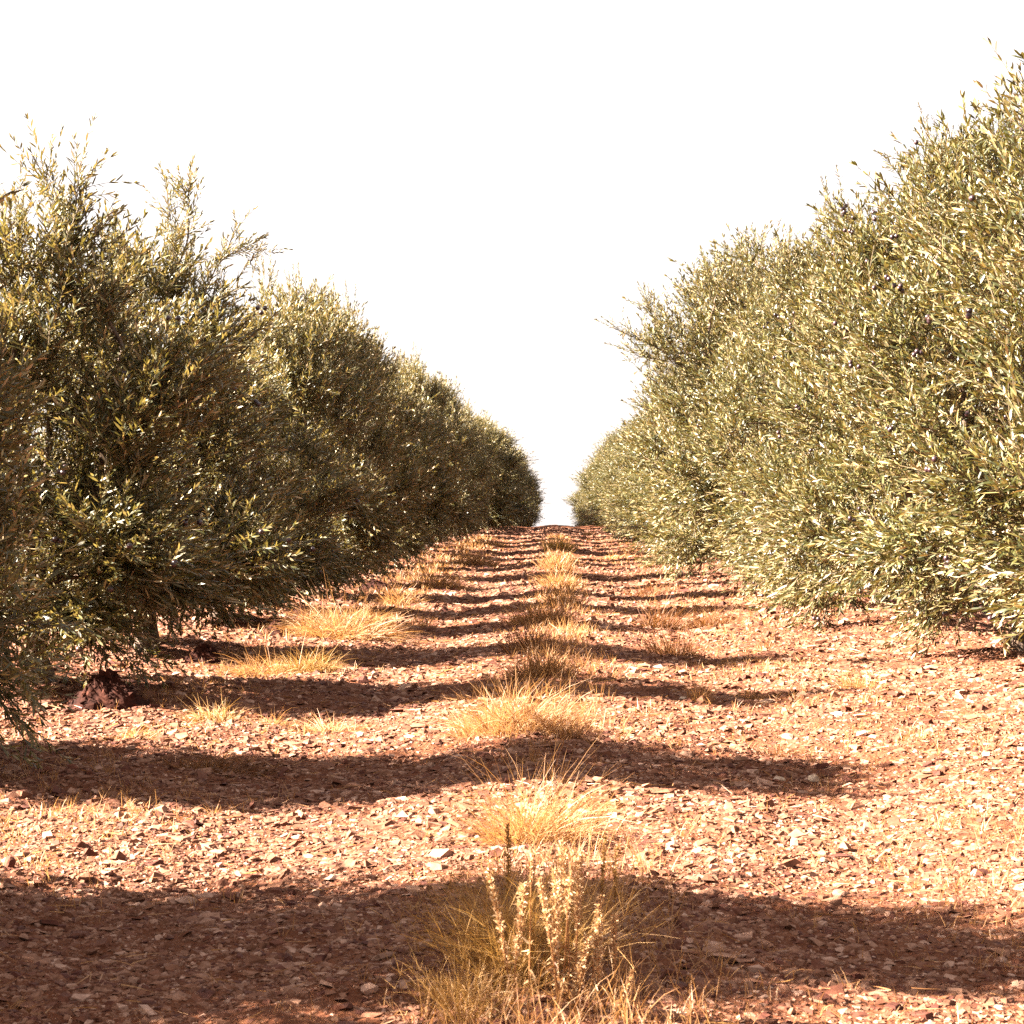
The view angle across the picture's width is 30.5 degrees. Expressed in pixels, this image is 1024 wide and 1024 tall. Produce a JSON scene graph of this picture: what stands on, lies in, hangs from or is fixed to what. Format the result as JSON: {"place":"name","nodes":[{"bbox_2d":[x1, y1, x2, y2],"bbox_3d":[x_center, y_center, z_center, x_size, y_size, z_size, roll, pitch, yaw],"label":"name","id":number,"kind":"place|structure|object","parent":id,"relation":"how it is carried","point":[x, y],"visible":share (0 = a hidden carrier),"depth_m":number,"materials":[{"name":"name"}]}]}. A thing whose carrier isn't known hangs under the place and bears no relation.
{"place":"outdoors","nodes":[
{"label":"outdoors","id":0,"kind":"place"},
{"bbox_2d":[0,525,1023,1023],"bbox_3d":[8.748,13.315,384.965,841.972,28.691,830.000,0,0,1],"label":"ground","id":1,"kind":"structure","parent":0,"point":[320,1017],"depth_m":6.02,"materials":[{"name":"gravel"}]},
{"bbox_2d":[0,177,115,768],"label":"olive tree","id":2,"kind":"object","parent":1,"relation":"on","point":[9,672],"visible":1,"depth_m":6.98,"materials":[{"name":"green plant"}]},
{"bbox_2d":[65,668,149,710],"bbox_3d":[-1.946,0.868,8.989,0.484,0.244,0.391,0,0,1],"label":"soil mound","id":3,"kind":"object","parent":1,"relation":"on","point":[109,688],"visible":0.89,"depth_m":8.92,"materials":[{"name":"soil"}]},
{"bbox_2d":[0,113,273,688],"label":"olive tree","id":4,"kind":"object","parent":1,"relation":"on","point":[141,549],"visible":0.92,"depth_m":9.35,"materials":[{"name":"green plant"}]},
{"bbox_2d":[102,719,173,741],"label":"grass tuft","id":5,"kind":"object","parent":1,"relation":"on","point":[132,733],"visible":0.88,"depth_m":7.83,"materials":[{"name":"plant"}]},
{"bbox_2d":[0,153,330,652],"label":"olive tree","id":6,"kind":"object","parent":1,"relation":"on","point":[228,510],"visible":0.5,"depth_m":12.08,"materials":[{"name":"green plant"}]},
{"bbox_2d":[185,643,224,665],"bbox_3d":[-1.922,0.897,11.693,0.322,0.169,0.269,0,0,1],"label":"soil mound","id":7,"kind":"object","parent":1,"relation":"on","point":[202,652],"visible":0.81,"depth_m":11.65,"materials":[{"name":"soil"}]},
{"bbox_2d":[171,693,260,723],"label":"grass tuft","id":8,"kind":"object","parent":1,"relation":"on","point":[208,715],"visible":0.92,"depth_m":8.57,"materials":[{"name":"plant"}]},
{"bbox_2d":[156,747,283,779],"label":"grass tuft","id":9,"kind":"object","parent":1,"relation":"on","point":[197,764],"visible":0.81,"depth_m":7.34,"materials":[{"name":"plant"}]},
{"bbox_2d":[206,642,306,677],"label":"grass tuft","id":10,"kind":"object","parent":1,"relation":"on","point":[256,668],"visible":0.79,"depth_m":10.88,"materials":[{"name":"plant"}]},
{"bbox_2d":[144,341,380,619],"bbox_3d":[-2.259,-0.244,14.956,2.214,2.376,2.211,0,0,43],"label":"olive tree","id":11,"kind":"object","parent":1,"relation":"on","point":[323,495],"visible":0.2,"depth_m":14.90,"materials":[{"name":"green plant"}]},
{"bbox_2d":[259,619,291,636],"bbox_3d":[-1.752,0.881,13.966,0.373,0.176,0.305,0,0,1],"label":"soil mound","id":12,"kind":"object","parent":1,"relation":"on","point":[270,628],"visible":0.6,"depth_m":13.91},
{"bbox_2d":[203,239,392,611],"bbox_3d":[-2.280,-0.764,17.446,2.373,3.565,2.164,0,0,12],"label":"olive tree","id":13,"kind":"object","parent":1,"relation":"on","point":[306,380],"visible":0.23,"depth_m":17.34,"materials":[{"name":"green plant"}]},
{"bbox_2d":[249,627,355,674],"bbox_3d":[-1.254,0.828,11.042,0.714,0.385,0.605,0,0,-37],"label":"grass tuft","id":14,"kind":"object","parent":1,"relation":"on","point":[310,665],"visible":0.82,"depth_m":11.02,"materials":[{"name":"plant"}]},
{"bbox_2d":[240,263,413,595],"bbox_3d":[-2.134,-0.841,20.062,2.231,3.689,2.022,0,0,3],"label":"olive tree","id":15,"kind":"object","parent":1,"relation":"on","point":[369,536],"visible":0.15,"depth_m":19.92,"materials":[{"name":"green plant"}]},
{"bbox_2d":[279,712,376,734],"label":"grass tuft","id":16,"kind":"object","parent":1,"relation":"on","point":[336,728],"visible":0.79,"depth_m":8.39,"materials":[{"name":"plant"}]},
{"bbox_2d":[254,575,428,644],"bbox_3d":[-1.239,0.749,13.852,1.435,0.705,1.212,0,0,-29],"label":"grass tuft","id":17,"kind":"object","parent":1,"relation":"on","point":[343,632],"visible":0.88,"depth_m":13.74,"materials":[{"name":"plant"}]},
{"bbox_2d":[296,279,432,582],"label":"olive tree","id":18,"kind":"object","parent":1,"relation":"on","point":[407,483],"visible":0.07,"depth_m":22.75,"materials":[{"name":"green plant"}]},
{"bbox_2d":[361,983,378,994],"bbox_3d":[-0.290,0.974,3.826,0.039,0.026,0.025,0,0,-12],"label":"stone","id":19,"kind":"object","parent":1,"relation":"on","point":[366,988],"visible":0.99,"depth_m":3.82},
{"bbox_2d":[356,578,397,592],"bbox_3d":[-1.573,0.857,21.510,0.680,0.205,0.553,0,0,1],"label":"soil mound","id":20,"kind":"object","parent":1,"relation":"on","point":[375,582],"visible":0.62,"depth_m":21.42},
{"bbox_2d":[372,581,431,605],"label":"grass tuft","id":21,"kind":"object","parent":1,"relation":"on","point":[400,599],"visible":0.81,"depth_m":19.37,"materials":[{"name":"plant"}]},
{"bbox_2d":[362,325,453,571],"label":"olive tree","id":22,"kind":"object","parent":1,"relation":"on","point":[426,463],"visible":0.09,"depth_m":25.39,"materials":[{"name":"green plant"}]},
{"bbox_2d":[373,365,460,568],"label":"olive tree","id":23,"kind":"object","parent":1,"relation":"on","point":[415,544],"visible":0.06,"depth_m":28.02,"materials":[{"name":"green plant"}]},
{"bbox_2d":[394,599,446,627],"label":"grass tuft","id":24,"kind":"object","parent":1,"relation":"on","point":[423,623],"visible":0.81,"depth_m":15.58,"materials":[{"name":"plant"}]},
{"bbox_2d":[388,347,468,563],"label":"olive tree","id":25,"kind":"object","parent":1,"relation":"on","point":[437,504],"visible":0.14,"depth_m":30.56,"materials":[{"name":"green plant"}]},
{"bbox_2d":[391,342,468,551],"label":"olive tree","id":26,"kind":"object","parent":1,"relation":"on","point":[416,372],"visible":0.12,"depth_m":33.33,"materials":[{"name":"green plant"}]},
{"bbox_2d":[399,549,481,590],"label":"grass tuft","id":27,"kind":"object","parent":1,"relation":"on","point":[449,584],"visible":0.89,"depth_m":22.31,"materials":[{"name":"plant"}]},
{"bbox_2d":[409,370,484,547],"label":"olive tree","id":28,"kind":"object","parent":1,"relation":"on","point":[459,514],"visible":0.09,"depth_m":35.67,"materials":[{"name":"green plant"}]},
{"bbox_2d":[423,379,484,545],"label":"olive tree","id":29,"kind":"object","parent":1,"relation":"on","point":[467,490],"visible":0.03,"depth_m":38.54,"materials":[{"name":"green plant"}]},
{"bbox_2d":[426,371,498,542],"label":"olive tree","id":30,"kind":"object","parent":1,"relation":"on","point":[481,468],"visible":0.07,"depth_m":41.35,"materials":[{"name":"green plant"}]},
{"bbox_2d":[443,410,493,539],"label":"olive tree","id":31,"kind":"object","parent":1,"relation":"on","point":[482,494],"visible":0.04,"depth_m":44.05,"materials":[{"name":"green plant"}]},
{"bbox_2d":[378,937,559,1023],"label":"grass tuft","id":32,"kind":"object","parent":1,"relation":"on","point":[436,996],"visible":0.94,"depth_m":3.60,"materials":[{"name":"plant"}]},
{"bbox_2d":[453,404,495,534],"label":"olive tree","id":33,"kind":"object","parent":1,"relation":"on","point":[485,503],"visible":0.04,"depth_m":46.52,"materials":[{"name":"green plant"}]},
{"bbox_2d":[445,542,509,566],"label":"grass tuft","id":34,"kind":"object","parent":1,"relation":"on","point":[473,560],"visible":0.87,"depth_m":30.59,"materials":[{"name":"plant"}]},
{"bbox_2d":[455,396,499,533],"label":"olive tree","id":35,"kind":"object","parent":1,"relation":"on","point":[489,484],"visible":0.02,"depth_m":49.25,"materials":[{"name":"green plant"}]},
{"bbox_2d":[456,398,509,530],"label":"olive tree","id":36,"kind":"object","parent":1,"relation":"on","point":[494,467],"visible":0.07,"depth_m":51.73,"materials":[{"name":"green plant"}]},
{"bbox_2d":[461,672,513,694],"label":"grass tuft","id":37,"kind":"object","parent":1,"relation":"on","point":[494,689],"visible":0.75,"depth_m":9.56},
{"bbox_2d":[480,970,500,1018],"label":"seed stalk","id":38,"kind":"object","parent":1,"relation":"on","point":[485,981],"visible":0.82,"depth_m":3.62,"materials":[{"name":"plant"}]},
{"bbox_2d":[483,867,513,1012],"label":"seed stalk","id":39,"kind":"object","parent":1,"relation":"on","point":[498,915],"visible":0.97,"depth_m":3.62,"materials":[{"name":"plant"}]},
{"bbox_2d":[475,410,528,529],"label":"olive tree","id":40,"kind":"object","parent":1,"relation":"on","point":[519,479],"visible":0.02,"depth_m":59.58,"materials":[{"name":"green plant"}]},
{"bbox_2d":[477,417,530,530],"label":"olive tree","id":41,"kind":"object","parent":1,"relation":"on","point":[504,476],"visible":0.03,"depth_m":56.99,"materials":[{"name":"green plant"}]},
{"bbox_2d":[471,408,538,531],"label":"olive tree","id":42,"kind":"object","parent":1,"relation":"on","point":[499,506],"visible":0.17,"depth_m":54.16,"materials":[{"name":"green plant"}]},
{"bbox_2d":[503,822,512,963],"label":"seed stalk","id":43,"kind":"object","parent":1,"relation":"on","point":[509,841],"visible":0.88,"depth_m":3.95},
{"bbox_2d":[493,881,529,1010],"bbox_3d":[0.000,0.844,3.608,0.062,0.267,0.061,0,0,-36],"label":"seed stalk","id":44,"kind":"object","parent":1,"relation":"on","point":[520,915],"visible":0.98,"depth_m":3.60,"materials":[{"name":"plant"}]},
{"bbox_2d":[0,532,1023,1023],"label":"dry stubble","id":45,"kind":"object","parent":1,"relation":"on","point":[472,546],"visible":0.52,"depth_m":6.19,"materials":[{"name":"plant"}]},
{"bbox_2d":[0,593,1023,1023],"bbox_3d":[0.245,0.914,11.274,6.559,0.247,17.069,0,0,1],"label":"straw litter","id":46,"kind":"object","parent":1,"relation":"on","point":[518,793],"visible":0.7,"depth_m":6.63,"materials":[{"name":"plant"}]},
{"bbox_2d":[354,818,680,990],"bbox_3d":[0.018,0.813,3.848,0.674,0.342,0.633,0,0,-22],"label":"dry bush","id":47,"kind":"object","parent":1,"relation":"on","point":[486,940],"visible":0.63,"depth_m":3.82,"materials":[{"name":"plant"}]},
{"bbox_2d":[494,425,540,522],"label":"olive tree","id":48,"kind":"object","parent":1,"relation":"on","point":[523,504],"visible":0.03,"depth_m":62.19,"materials":[{"name":"green plant"}]},
{"bbox_2d":[413,655,632,739],"bbox_3d":[0.032,0.795,7.924,0.994,0.416,0.889,0,0,1],"label":"grass tuft","id":49,"kind":"object","parent":1,"relation":"on","point":[495,723],"visible":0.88,"depth_m":7.88,"materials":[{"name":"plant"}]},
{"bbox_2d":[505,432,543,525],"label":"olive tree","id":50,"kind":"object","parent":1,"relation":"on","point":[532,507],"visible":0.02,"depth_m":72.84,"materials":[{"name":"green plant"}]},
{"bbox_2d":[481,605,571,653],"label":"grass tuft","id":51,"kind":"object","parent":1,"relation":"on","point":[518,645],"visible":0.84,"depth_m":12.22,"materials":[{"name":"plant"}]},
{"bbox_2d":[519,844,537,1004],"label":"seed stalk","id":52,"kind":"object","parent":1,"relation":"on","point":[531,871],"visible":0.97,"depth_m":3.65,"materials":[{"name":"plant"}]},
{"bbox_2d":[398,726,666,853],"bbox_3d":[0.086,0.839,5.652,0.888,0.392,0.751,0,0,1],"label":"grass tuft","id":53,"kind":"object","parent":1,"relation":"on","point":[515,827],"visible":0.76,"depth_m":5.62,"materials":[{"name":"plant"}]},
{"bbox_2d":[472,622,596,679],"bbox_3d":[0.158,0.745,10.149,0.720,0.353,0.649,0,0,-25],"label":"grass tuft","id":54,"kind":"object","parent":1,"relation":"on","point":[536,665],"visible":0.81,"depth_m":10.11,"materials":[{"name":"plant"}]},
{"bbox_2d":[490,585,588,625],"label":"grass tuft","id":55,"kind":"object","parent":1,"relation":"on","point":[536,615],"visible":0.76,"depth_m":15.27,"materials":[{"name":"plant"}]},
{"bbox_2d":[534,876,567,1007],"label":"seed stalk","id":56,"kind":"object","parent":1,"relation":"on","point":[539,883],"visible":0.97,"depth_m":3.59,"materials":[{"name":"plant"}]},
{"bbox_2d":[529,542,576,569],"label":"grass tuft","id":57,"kind":"object","parent":1,"relation":"on","point":[559,564],"visible":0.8,"depth_m":26.86,"materials":[{"name":"plant"}]},
{"bbox_2d":[541,866,565,1005],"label":"seed stalk","id":58,"kind":"object","parent":1,"relation":"on","point":[556,933],"visible":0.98,"depth_m":3.60,"materials":[{"name":"plant"}]},
{"bbox_2d":[518,573,594,605],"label":"grass tuft","id":59,"kind":"object","parent":1,"relation":"on","point":[570,599],"visible":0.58,"depth_m":17.63,"materials":[{"name":"plant"}]},
{"bbox_2d":[535,530,578,550],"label":"grass tuft","id":60,"kind":"object","parent":1,"relation":"on","point":[550,544],"visible":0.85,"depth_m":36.26,"materials":[{"name":"yellow plant"}]},
{"bbox_2d":[530,562,588,588],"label":"grass tuft","id":61,"kind":"object","parent":1,"relation":"on","point":[559,580],"visible":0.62,"depth_m":21.40,"materials":[{"name":"plant"}]},
{"bbox_2d":[544,840,580,997],"bbox_3d":[0.098,0.814,3.662,0.072,0.359,0.051,0,0,1],"label":"seed stalk","id":62,"kind":"object","parent":1,"relation":"on","point":[561,843],"visible":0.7,"depth_m":3.66,"materials":[{"name":"plant"}]},
{"bbox_2d":[549,850,577,1002],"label":"seed stalk","id":63,"kind":"object","parent":1,"relation":"on","point":[570,880],"visible":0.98,"depth_m":3.63,"materials":[{"name":"plant"}]},
{"bbox_2d":[559,847,577,1003],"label":"seed stalk","id":64,"kind":"object","parent":1,"relation":"on","point":[564,864],"visible":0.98,"depth_m":3.64,"materials":[{"name":"plant"}]},
{"bbox_2d":[545,714,598,741],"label":"grass tuft","id":65,"kind":"object","parent":1,"relation":"on","point":[576,734],"visible":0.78,"depth_m":7.68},
{"bbox_2d":[560,853,586,1002],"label":"seed stalk","id":66,"kind":"object","parent":1,"relation":"on","point":[581,862],"visible":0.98,"depth_m":3.63,"materials":[{"name":"plant"}]},
{"bbox_2d":[562,934,593,1010],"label":"seed stalk","id":67,"kind":"object","parent":1,"relation":"on","point":[581,966],"visible":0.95,"depth_m":3.59,"materials":[{"name":"plant"}]},
{"bbox_2d":[575,893,604,1010],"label":"seed stalk","id":68,"kind":"object","parent":1,"relation":"on","point":[601,901],"visible":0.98,"depth_m":3.62,"materials":[{"name":"plant"}]},
{"bbox_2d":[573,446,606,525],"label":"olive tree","id":69,"kind":"object","parent":1,"relation":"on","point":[589,512],"visible":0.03,"depth_m":69.91,"materials":[{"name":"green plant"}]},
{"bbox_2d":[571,435,616,525],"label":"olive tree","id":70,"kind":"object","parent":1,"relation":"on","point":[582,479],"visible":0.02,"depth_m":73.33,"materials":[{"name":"green plant"}]},
{"bbox_2d":[584,917,608,1012],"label":"seed stalk","id":71,"kind":"object","parent":1,"relation":"on","point":[598,924],"visible":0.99,"depth_m":3.61,"materials":[{"name":"plant"}]},
{"bbox_2d":[562,787,637,815],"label":"grass tuft","id":72,"kind":"object","parent":1,"relation":"on","point":[602,808],"visible":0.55,"depth_m":6.11,"materials":[{"name":"plant"}]},
{"bbox_2d":[580,429,620,516],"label":"olive tree","id":73,"kind":"object","parent":1,"relation":"on","point":[590,497],"visible":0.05,"depth_m":62.06,"materials":[{"name":"green plant"}]},
{"bbox_2d":[597,834,607,972],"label":"seed stalk","id":74,"kind":"object","parent":1,"relation":"on","point":[603,859],"visible":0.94,"depth_m":3.92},
{"bbox_2d":[587,430,627,530],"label":"olive tree","id":75,"kind":"object","parent":1,"relation":"on","point":[599,452],"visible":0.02,"depth_m":57.03,"materials":[{"name":"green plant"}]},
{"bbox_2d":[588,430,630,538],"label":"olive tree","id":76,"kind":"object","parent":1,"relation":"on","point":[611,473],"visible":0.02,"depth_m":46.05,"materials":[{"name":"green plant"}]},
{"bbox_2d":[586,427,632,533],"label":"olive tree","id":77,"kind":"object","parent":1,"relation":"on","point":[604,459],"visible":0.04,"depth_m":51.71,"materials":[{"name":"green plant"}]},
{"bbox_2d":[588,419,630,514],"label":"olive tree","id":78,"kind":"object","parent":1,"relation":"on","point":[610,438],"visible":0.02,"depth_m":59.82,"materials":[{"name":"green plant"}]},
{"bbox_2d":[601,913,619,1007],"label":"seed stalk","id":79,"kind":"object","parent":1,"relation":"on","point":[613,939],"visible":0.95,"depth_m":3.64,"materials":[{"name":"plant"}]},
{"bbox_2d":[587,420,644,542],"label":"olive tree","id":80,"kind":"object","parent":1,"relation":"on","point":[605,505],"visible":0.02,"depth_m":43.77,"materials":[{"name":"green plant"}]},
{"bbox_2d":[611,844,620,976],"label":"seed stalk","id":81,"kind":"object","parent":1,"relation":"on","point":[617,865],"visible":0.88,"depth_m":3.91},
{"bbox_2d":[611,969,636,1019],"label":"seed stalk","id":82,"kind":"object","parent":1,"relation":"on","point":[630,976],"visible":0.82,"depth_m":3.59,"materials":[{"name":"plant"}]},
{"bbox_2d":[602,431,646,543],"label":"olive tree","id":83,"kind":"object","parent":1,"relation":"on","point":[631,532],"visible":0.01,"depth_m":41.28,"materials":[{"name":"green plant"}]},
{"bbox_2d":[600,381,676,552],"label":"olive tree","id":84,"kind":"object","parent":1,"relation":"on","point":[624,498],"visible":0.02,"depth_m":36.00,"materials":[{"name":"green plant"}]},
{"bbox_2d":[602,413,678,545],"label":"olive tree","id":85,"kind":"object","parent":1,"relation":"on","point":[624,476],"visible":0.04,"depth_m":38.19,"materials":[{"name":"green plant"}]},
{"bbox_2d":[622,580,676,596],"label":"grass tuft","id":86,"kind":"object","parent":1,"relation":"on","point":[652,592],"visible":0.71,"depth_m":21.39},
{"bbox_2d":[606,403,722,551],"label":"olive tree","id":87,"kind":"object","parent":1,"relation":"on","point":[642,484],"visible":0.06,"depth_m":33.17,"materials":[{"name":"green plant"}]},
{"bbox_2d":[625,578,703,629],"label":"grass tuft","id":88,"kind":"object","parent":1,"relation":"on","point":[661,621],"visible":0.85,"depth_m":15.38,"materials":[{"name":"plant"}]},
{"bbox_2d":[631,616,724,657],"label":"grass tuft","id":89,"kind":"object","parent":1,"relation":"on","point":[667,647],"visible":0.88,"depth_m":12.86,"materials":[{"name":"plant"}]},
{"bbox_2d":[680,662,718,703],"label":"grass tuft","id":90,"kind":"object","parent":1,"relation":"on","point":[694,696],"visible":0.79,"depth_m":9.41,"materials":[{"name":"plant"}]},
{"bbox_2d":[621,336,783,564],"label":"olive tree","id":91,"kind":"object","parent":1,"relation":"on","point":[646,402],"visible":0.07,"depth_m":30.36,"materials":[{"name":"green plant"}]},
{"bbox_2d":[621,222,793,545],"bbox_3d":[3.487,-1.702,26.922,3.841,5.252,6.014,0,0,1],"label":"olive tree","id":92,"kind":"object","parent":1,"relation":"on","point":[666,502],"visible":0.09,"depth_m":27.63,"materials":[{"name":"green plant"}]},
{"bbox_2d":[676,596,748,628],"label":"grass tuft","id":93,"kind":"object","parent":1,"relation":"on","point":[715,619],"visible":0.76,"depth_m":15.56,"materials":[{"name":"plant"}]},
{"bbox_2d":[594,218,834,581],"bbox_3d":[3.323,-1.497,25.432,3.751,4.965,3.543,0,0,38],"label":"olive tree","id":94,"kind":"object","parent":1,"relation":"on","point":[705,365],"visible":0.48,"depth_m":25.14,"materials":[{"name":"green plant"}]},
{"bbox_2d":[673,258,857,581],"bbox_3d":[3.655,-1.020,22.701,3.383,4.159,3.240,0,0,20],"label":"olive tree","id":95,"kind":"object","parent":1,"relation":"on","point":[754,308],"visible":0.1,"depth_m":22.73,"materials":[{"name":"green plant"}]},
{"bbox_2d":[746,735,821,757],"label":"grass tuft","id":96,"kind":"object","parent":1,"relation":"on","point":[783,751],"visible":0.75,"depth_m":7.76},
{"bbox_2d":[690,195,945,599],"bbox_3d":[3.383,-1.167,19.907,3.145,4.460,2.420,0,0,-16],"label":"olive tree","id":97,"kind":"object","parent":1,"relation":"on","point":[737,382],"visible":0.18,"depth_m":19.65,"materials":[{"name":"green plant"}]},
{"bbox_2d":[711,222,991,613],"bbox_3d":[3.372,-0.834,17.436,3.209,3.950,2.906,0,0,-16],"label":"olive tree","id":98,"kind":"object","parent":1,"relation":"on","point":[767,478],"visible":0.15,"depth_m":17.29,"materials":[{"name":"green plant"}]},
{"bbox_2d":[826,668,886,688],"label":"grass tuft","id":99,"kind":"object","parent":1,"relation":"on","point":[862,683],"visible":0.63,"depth_m":10.06,"materials":[{"name":"plant"}]},
{"bbox_2d":[732,102,1023,631],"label":"olive tree","id":100,"kind":"object","parent":1,"relation":"on","point":[860,235],"visible":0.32,"depth_m":14.75,"materials":[{"name":"green plant"}]},
{"bbox_2d":[807,61,1023,658],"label":"olive tree","id":101,"kind":"object","parent":1,"relation":"on","point":[903,358],"visible":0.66,"depth_m":11.87,"materials":[{"name":"green plant"}]},
{"bbox_2d":[880,36,1023,689],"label":"olive tree","id":102,"kind":"object","parent":1,"relation":"on","point":[1002,547],"visible":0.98,"depth_m":9.49,"materials":[{"name":"green plant"}]},
{"bbox_2d":[959,193,1023,632],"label":"olive tree","id":103,"kind":"object","parent":1,"relation":"on","point":[1013,390],"visible":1,"depth_m":6.61,"materials":[{"name":"green plant"}]},
{"bbox_2d":[0,0,1023,526],"label":"sky","id":104,"kind":"structure","parent":0,"point":[493,178],"materials":[{"name":"white"}]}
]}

